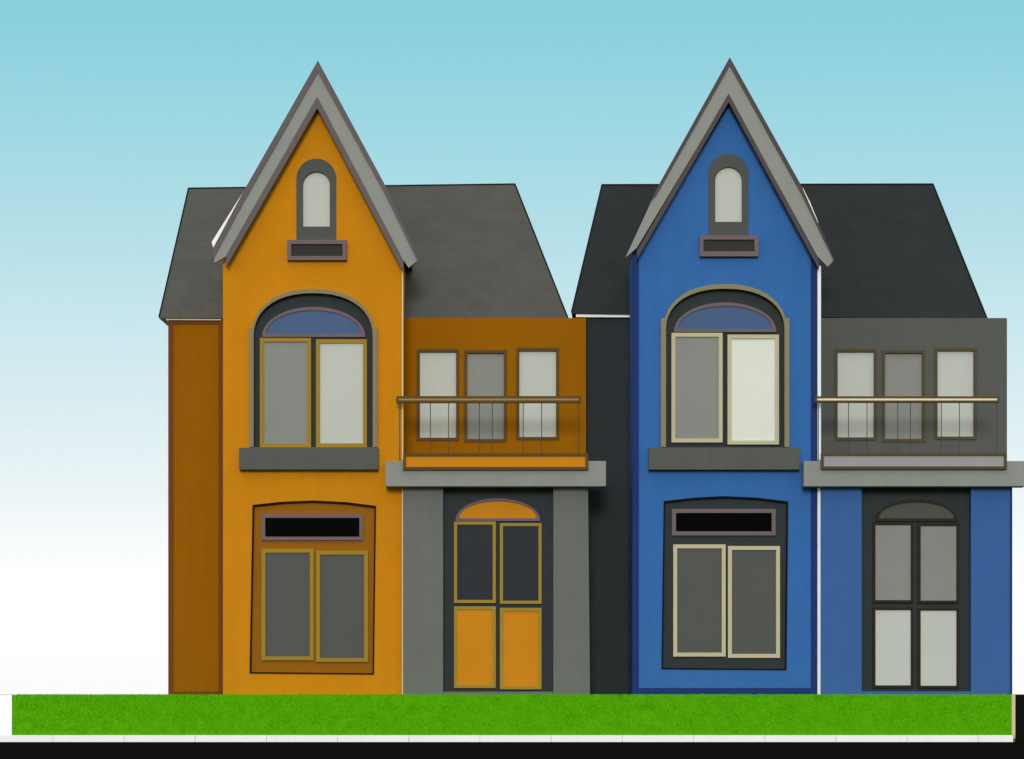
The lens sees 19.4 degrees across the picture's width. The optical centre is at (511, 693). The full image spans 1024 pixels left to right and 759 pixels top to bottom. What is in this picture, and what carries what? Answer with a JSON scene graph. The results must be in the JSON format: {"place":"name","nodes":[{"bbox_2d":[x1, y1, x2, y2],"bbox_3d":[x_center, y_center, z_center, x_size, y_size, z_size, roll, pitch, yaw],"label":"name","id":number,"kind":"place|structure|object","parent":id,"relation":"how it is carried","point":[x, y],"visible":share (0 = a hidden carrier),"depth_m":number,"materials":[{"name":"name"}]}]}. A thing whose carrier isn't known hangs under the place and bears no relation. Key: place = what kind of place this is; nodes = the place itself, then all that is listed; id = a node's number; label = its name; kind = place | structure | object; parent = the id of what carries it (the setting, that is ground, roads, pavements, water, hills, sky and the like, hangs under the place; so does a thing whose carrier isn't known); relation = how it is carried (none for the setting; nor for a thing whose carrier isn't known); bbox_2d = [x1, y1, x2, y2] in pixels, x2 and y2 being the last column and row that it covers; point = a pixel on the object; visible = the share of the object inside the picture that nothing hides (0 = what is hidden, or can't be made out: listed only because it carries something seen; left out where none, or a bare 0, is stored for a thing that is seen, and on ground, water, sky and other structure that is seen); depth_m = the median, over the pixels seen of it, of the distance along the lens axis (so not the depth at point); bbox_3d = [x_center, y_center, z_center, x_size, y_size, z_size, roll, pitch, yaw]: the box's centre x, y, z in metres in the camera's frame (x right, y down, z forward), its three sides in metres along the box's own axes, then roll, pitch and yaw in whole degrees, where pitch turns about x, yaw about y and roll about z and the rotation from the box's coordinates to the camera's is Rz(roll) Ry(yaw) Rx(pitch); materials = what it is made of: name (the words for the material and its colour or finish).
{"place":"outdoors","nodes":[
{"label":"outdoors","id":0,"kind":"place"},
{"bbox_2d":[0,695,11,734],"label":"driveway","id":1,"kind":"structure","parent":0,"point":[5,714],"depth_m":38.98,"materials":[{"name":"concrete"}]},
{"bbox_2d":[158,61,605,694],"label":"orange house","id":2,"kind":"structure","parent":0,"point":[384,473],"depth_m":40.04,"materials":[{"name":"paint"}]},
{"bbox_2d":[239,289,378,469],"bbox_3d":[-2.703,-4.188,40.010,1.850,2.415,0.280,0,0,0],"label":"arched window","id":3,"kind":"structure","parent":2,"relation":"in","point":[313,353],"depth_m":40.04,"materials":[{"name":"grey glass"}]},
{"bbox_2d":[249,500,375,674],"bbox_3d":[-2.656,-1.419,40.069,1.686,2.323,0.162,0,0,0],"label":"casement window","id":4,"kind":"structure","parent":2,"relation":"in","point":[313,562],"depth_m":40.03,"materials":[{"name":"grey glass"}]},
{"bbox_2d":[287,159,346,260],"bbox_3d":[-2.595,-6.455,39.984,0.790,1.362,0.148,0,0,0],"label":"gable window","id":5,"kind":"structure","parent":2,"relation":"in","point":[315,240],"depth_m":39.98,"materials":[{"name":"grey glass"}]},
{"bbox_2d":[417,349,458,440],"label":"balcony window","id":6,"kind":"structure","parent":2,"relation":"in","point":[437,369],"depth_m":40.88,"materials":[{"name":"white glass"}]},
{"bbox_2d":[464,350,506,441],"bbox_3d":[-0.361,-4.056,40.895,0.580,1.251,0.130,0,0,0],"label":"balcony window","id":7,"kind":"structure","parent":2,"relation":"in","point":[485,371],"depth_m":40.88,"materials":[{"name":"grey glass"}]},
{"bbox_2d":[443,488,552,691],"bbox_3d":[-0.184,-1.435,40.109,1.488,2.819,0.182,0,0,0],"label":"door","id":8,"kind":"structure","parent":2,"relation":"in","point":[498,542],"depth_m":40.04,"materials":[{"name":"grey paint"}]},
{"bbox_2d":[516,348,558,439],"bbox_3d":[0.349,-4.086,40.895,0.581,1.252,0.130,0,0,0],"label":"balcony window","id":9,"kind":"structure","parent":2,"relation":"in","point":[537,369],"depth_m":40.88,"materials":[{"name":"white glass"}]},
{"bbox_2d":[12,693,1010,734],"bbox_3d":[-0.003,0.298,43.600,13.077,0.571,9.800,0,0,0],"label":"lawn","id":10,"kind":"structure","parent":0,"point":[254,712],"depth_m":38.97,"materials":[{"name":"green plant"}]},
{"bbox_2d":[0,742,1023,758],"bbox_3d":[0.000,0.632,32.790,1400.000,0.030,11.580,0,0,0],"label":"road","id":11,"kind":"structure","parent":0,"point":[511,750],"depth_m":32.76,"materials":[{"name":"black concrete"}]},
{"bbox_2d":[0,735,1012,741],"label":"kerb","id":12,"kind":"structure","parent":11,"relation":"on","point":[506,738],"depth_m":38.56,"materials":[{"name":"concrete"}]},
{"bbox_2d":[0,694,1023,741],"bbox_3d":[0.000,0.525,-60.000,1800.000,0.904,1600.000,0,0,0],"label":"ground","id":13,"kind":"structure","parent":0,"point":[1014,740],"depth_m":39.18,"materials":[{"name":"plant"}]},
{"bbox_2d":[1003,694,1014,738],"bbox_3d":[6.515,0.289,43.598,0.140,0.576,9.804,0,0,0],"label":"edging","id":14,"kind":"object","parent":13,"relation":"on","point":[1013,713],"visible":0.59,"depth_m":38.97,"materials":[{"name":"beige stone"}]},
{"bbox_2d":[0,0,1023,693],"label":"sky","id":15,"kind":"structure","parent":0,"point":[110,110],"materials":[{"name":"blue"}]},
{"bbox_2d":[571,58,1023,694],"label":"blue house","id":16,"kind":"structure","parent":0,"point":[795,414],"depth_m":40.03,"materials":[{"name":"paint"}]},
{"bbox_2d":[648,284,799,469],"bbox_3d":[2.821,-4.220,40.010,2.013,2.479,0.280,0,0,0],"label":"arched window","id":17,"kind":"structure","parent":16,"relation":"in","point":[725,347],"depth_m":40.04,"materials":[{"name":"white glass"}]},
{"bbox_2d":[661,496,787,669],"bbox_3d":[2.837,-1.478,40.069,1.691,2.323,0.162,0,0,0],"label":"casement window","id":18,"kind":"structure","parent":16,"relation":"in","point":[725,558],"depth_m":40.03,"materials":[{"name":"grey glass"}]},
{"bbox_2d":[699,154,757,256],"bbox_3d":[2.888,-6.519,40.030,0.782,1.389,0.240,0,0,0],"label":"gable window","id":19,"kind":"structure","parent":16,"relation":"in","point":[728,236],"depth_m":39.98,"materials":[{"name":"grey glass"}]},
{"bbox_2d":[835,349,876,439],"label":"balcony window","id":20,"kind":"structure","parent":16,"relation":"in","point":[855,369],"depth_m":40.88,"materials":[{"name":"white glass"}]},
{"bbox_2d":[882,350,924,441],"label":"balcony window","id":21,"kind":"structure","parent":16,"relation":"in","point":[903,371],"depth_m":40.88,"materials":[{"name":"grey glass"}]},
{"bbox_2d":[862,488,968,690],"bbox_3d":[5.399,-1.436,40.109,1.474,2.816,0.182,0,0,0],"label":"door","id":22,"kind":"structure","parent":16,"relation":"in","point":[915,541],"depth_m":40.04,"materials":[{"name":"grey paint"}]},
{"bbox_2d":[934,348,976,439],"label":"balcony window","id":23,"kind":"structure","parent":16,"relation":"in","point":[955,369],"depth_m":40.88,"materials":[{"name":"white glass"}]},
{"bbox_2d":[1015,695,1023,741],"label":"side road","id":24,"kind":"structure","parent":0,"point":[1019,718],"depth_m":38.93,"materials":[{"name":"black asphalt"}]}
]}

